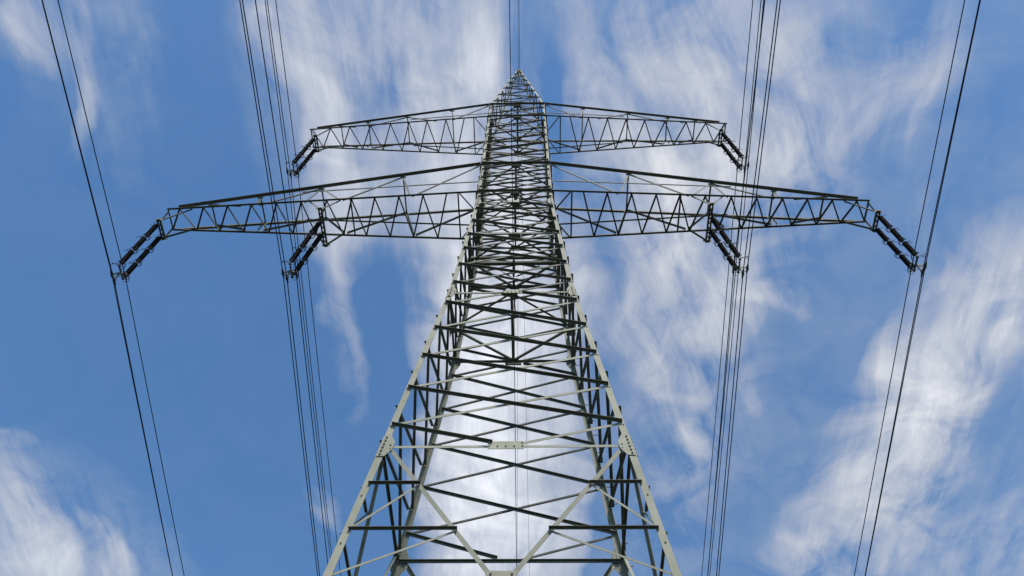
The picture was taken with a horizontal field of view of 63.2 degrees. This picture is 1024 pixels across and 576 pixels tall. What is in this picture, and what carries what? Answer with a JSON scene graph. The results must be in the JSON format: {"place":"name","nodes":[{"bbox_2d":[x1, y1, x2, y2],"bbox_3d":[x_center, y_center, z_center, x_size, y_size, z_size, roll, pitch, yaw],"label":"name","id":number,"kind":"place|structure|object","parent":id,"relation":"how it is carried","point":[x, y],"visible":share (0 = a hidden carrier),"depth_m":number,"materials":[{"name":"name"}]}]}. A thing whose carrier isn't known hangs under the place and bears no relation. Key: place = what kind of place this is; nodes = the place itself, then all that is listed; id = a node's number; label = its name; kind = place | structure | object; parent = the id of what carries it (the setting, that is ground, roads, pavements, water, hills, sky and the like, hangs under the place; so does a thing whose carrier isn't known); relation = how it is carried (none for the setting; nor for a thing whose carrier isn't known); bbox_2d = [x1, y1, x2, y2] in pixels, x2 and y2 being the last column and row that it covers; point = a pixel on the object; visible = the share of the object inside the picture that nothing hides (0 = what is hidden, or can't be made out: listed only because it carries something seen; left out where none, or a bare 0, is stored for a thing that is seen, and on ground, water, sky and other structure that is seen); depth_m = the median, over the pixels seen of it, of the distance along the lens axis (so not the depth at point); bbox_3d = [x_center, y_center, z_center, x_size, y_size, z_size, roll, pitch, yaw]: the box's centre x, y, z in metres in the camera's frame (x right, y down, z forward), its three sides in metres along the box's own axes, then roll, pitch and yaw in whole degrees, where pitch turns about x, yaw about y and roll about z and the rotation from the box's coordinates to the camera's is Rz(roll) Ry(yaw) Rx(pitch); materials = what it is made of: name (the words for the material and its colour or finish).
{"place":"outdoors","nodes":[
{"label":"outdoors","id":0,"kind":"place"},
{"bbox_2d":[0,0,1023,575],"label":"sky","id":1,"kind":"structure","parent":0,"point":[858,88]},
{"bbox_3d":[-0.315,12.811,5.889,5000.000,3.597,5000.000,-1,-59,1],"label":"ground","id":2,"kind":"structure","parent":0,"visible":0},
{"bbox_2d":[154,69,882,575],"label":"transmission tower","id":3,"kind":"structure","parent":2,"relation":"on","point":[566,287],"depth_m":26.09,"materials":[{"name":"metal"}]},
{"bbox_2d":[110,222,163,283],"bbox_3d":[-13.435,-1.237,29.767,0.597,3.867,0.830,-1,-59,1],"label":"insulator set","id":4,"kind":"object","parent":3,"relation":"hanging from","point":[141,257],"visible":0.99,"depth_m":29.63,"materials":[{"name":"brown ceramic"}]},
{"bbox_2d":[41,0,171,572],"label":"conductor","id":5,"kind":"object","parent":4,"relation":"attached to","point":[112,279],"visible":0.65,"depth_m":28.67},
{"bbox_2d":[42,0,172,575],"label":"conductor","id":6,"kind":"object","parent":4,"relation":"attached to","point":[111,271],"visible":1,"depth_m":27.84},
{"bbox_2d":[58,0,184,575],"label":"conductor","id":7,"kind":"object","parent":4,"relation":"attached to","point":[123,269],"visible":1,"depth_m":28.25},
{"bbox_2d":[286,137,318,178],"bbox_3d":[-9.377,-5.775,37.109,0.731,3.687,0.830,-1,-59,1],"label":"insulator set","id":8,"kind":"object","parent":3,"relation":"hanging from","point":[307,158],"visible":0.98,"depth_m":36.94,"materials":[{"name":"brown ceramic"}]},
{"bbox_2d":[265,0,330,557],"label":"conductor","id":9,"kind":"object","parent":8,"relation":"attached to","point":[297,263],"visible":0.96,"depth_m":37.76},
{"bbox_2d":[267,0,333,572],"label":"conductor","id":10,"kind":"object","parent":8,"relation":"attached to","point":[300,269],"visible":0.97,"depth_m":37.35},
{"bbox_2d":[275,0,340,575],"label":"conductor","id":11,"kind":"object","parent":8,"relation":"attached to","point":[308,270],"visible":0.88,"depth_m":37.73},
{"bbox_2d":[281,220,325,283],"bbox_3d":[-7.436,-1.307,29.645,0.817,3.908,0.830,-1,-59,1],"label":"insulator set","id":12,"kind":"object","parent":3,"relation":"hanging from","point":[304,258],"visible":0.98,"depth_m":29.51,"materials":[{"name":"brown ceramic"}]},
{"bbox_2d":[239,0,317,575],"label":"conductor","id":13,"kind":"object","parent":12,"relation":"attached to","point":[283,276],"visible":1,"depth_m":28.16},
{"bbox_2d":[242,0,319,575],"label":"conductor","id":14,"kind":"object","parent":12,"relation":"attached to","point":[285,271],"visible":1,"depth_m":27.74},
{"bbox_2d":[255,0,327,564],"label":"conductor","id":15,"kind":"object","parent":12,"relation":"attached to","point":[295,267],"visible":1,"depth_m":28.06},
{"bbox_2d":[487,257,541,316],"bbox_3d":[0.084,-0.303,27.744,1.443,1.953,1.345,38,-65,-20],"label":"cable hanger","id":16,"kind":"object","parent":3,"relation":"hanging from","point":[513,267],"visible":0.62,"depth_m":27.68,"materials":[{"name":"grey metal"}]},
{"bbox_2d":[509,0,516,566],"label":"slung cable","id":17,"kind":"object","parent":16,"relation":"hanging from","point":[513,252],"visible":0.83,"depth_m":26.57,"materials":[{"name":"grey metal"}]},
{"bbox_2d":[517,47,518,485],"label":"earth wire","id":18,"kind":"object","parent":3,"relation":"attached to","point":[517,376],"visible":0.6,"depth_m":57.61,"materials":[{"name":"grey metal"}]},
{"bbox_2d":[519,40,529,575],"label":"earth wire","id":19,"kind":"object","parent":3,"relation":"attached to","point":[523,277],"visible":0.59,"depth_m":54.57,"materials":[{"name":"grey metal"}]},
{"bbox_2d":[706,215,748,276],"bbox_3d":[7.590,-1.455,29.299,0.827,3.908,0.830,-1,-59,1],"label":"insulator set","id":20,"kind":"object","parent":3,"relation":"hanging from","point":[731,246],"visible":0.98,"depth_m":29.20,"materials":[{"name":"brown ceramic"}]},
{"bbox_2d":[707,0,764,575],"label":"conductor","id":21,"kind":"object","parent":20,"relation":"attached to","point":[733,273],"visible":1,"depth_m":27.86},
{"bbox_2d":[716,0,777,575],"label":"conductor","id":22,"kind":"object","parent":20,"relation":"attached to","point":[742,277],"visible":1,"depth_m":27.48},
{"bbox_2d":[718,0,780,575],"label":"conductor","id":23,"kind":"object","parent":20,"relation":"attached to","point":[746,273],"visible":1,"depth_m":27.84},
{"bbox_2d":[718,132,748,171],"bbox_3d":[9.790,-5.964,36.667,0.731,3.687,0.830,-1,-59,1],"label":"insulator set","id":24,"kind":"object","parent":3,"relation":"hanging from","point":[729,153],"visible":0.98,"depth_m":36.60,"materials":[{"name":"brown ceramic"}]},
{"bbox_2d":[701,0,752,575],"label":"conductor","id":25,"kind":"object","parent":24,"relation":"attached to","point":[727,277],"visible":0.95,"depth_m":37.51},
{"bbox_2d":[707,1,760,572],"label":"conductor","id":26,"kind":"object","parent":24,"relation":"attached to","point":[738,234],"visible":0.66,"depth_m":36.42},
{"bbox_2d":[709,0,763,575],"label":"conductor","id":27,"kind":"object","parent":24,"relation":"attached to","point":[735,305],"visible":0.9,"depth_m":38.18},
{"bbox_2d":[872,214,926,275],"bbox_3d":[13.595,-1.504,29.143,0.636,3.867,0.830,-1,-59,1],"label":"insulator set","id":28,"kind":"object","parent":3,"relation":"hanging from","point":[893,247],"visible":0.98,"depth_m":28.97,"materials":[{"name":"brown ceramic"}]},
{"bbox_2d":[854,0,964,575],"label":"conductor","id":29,"kind":"object","parent":28,"relation":"attached to","point":[910,273],"visible":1,"depth_m":27.68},
{"bbox_2d":[865,0,979,574],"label":"conductor","id":30,"kind":"object","parent":28,"relation":"attached to","point":[921,276],"visible":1,"depth_m":27.37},
{"bbox_2d":[865,0,980,575],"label":"conductor","id":31,"kind":"object","parent":28,"relation":"attached to","point":[924,270],"visible":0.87,"depth_m":27.70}
]}

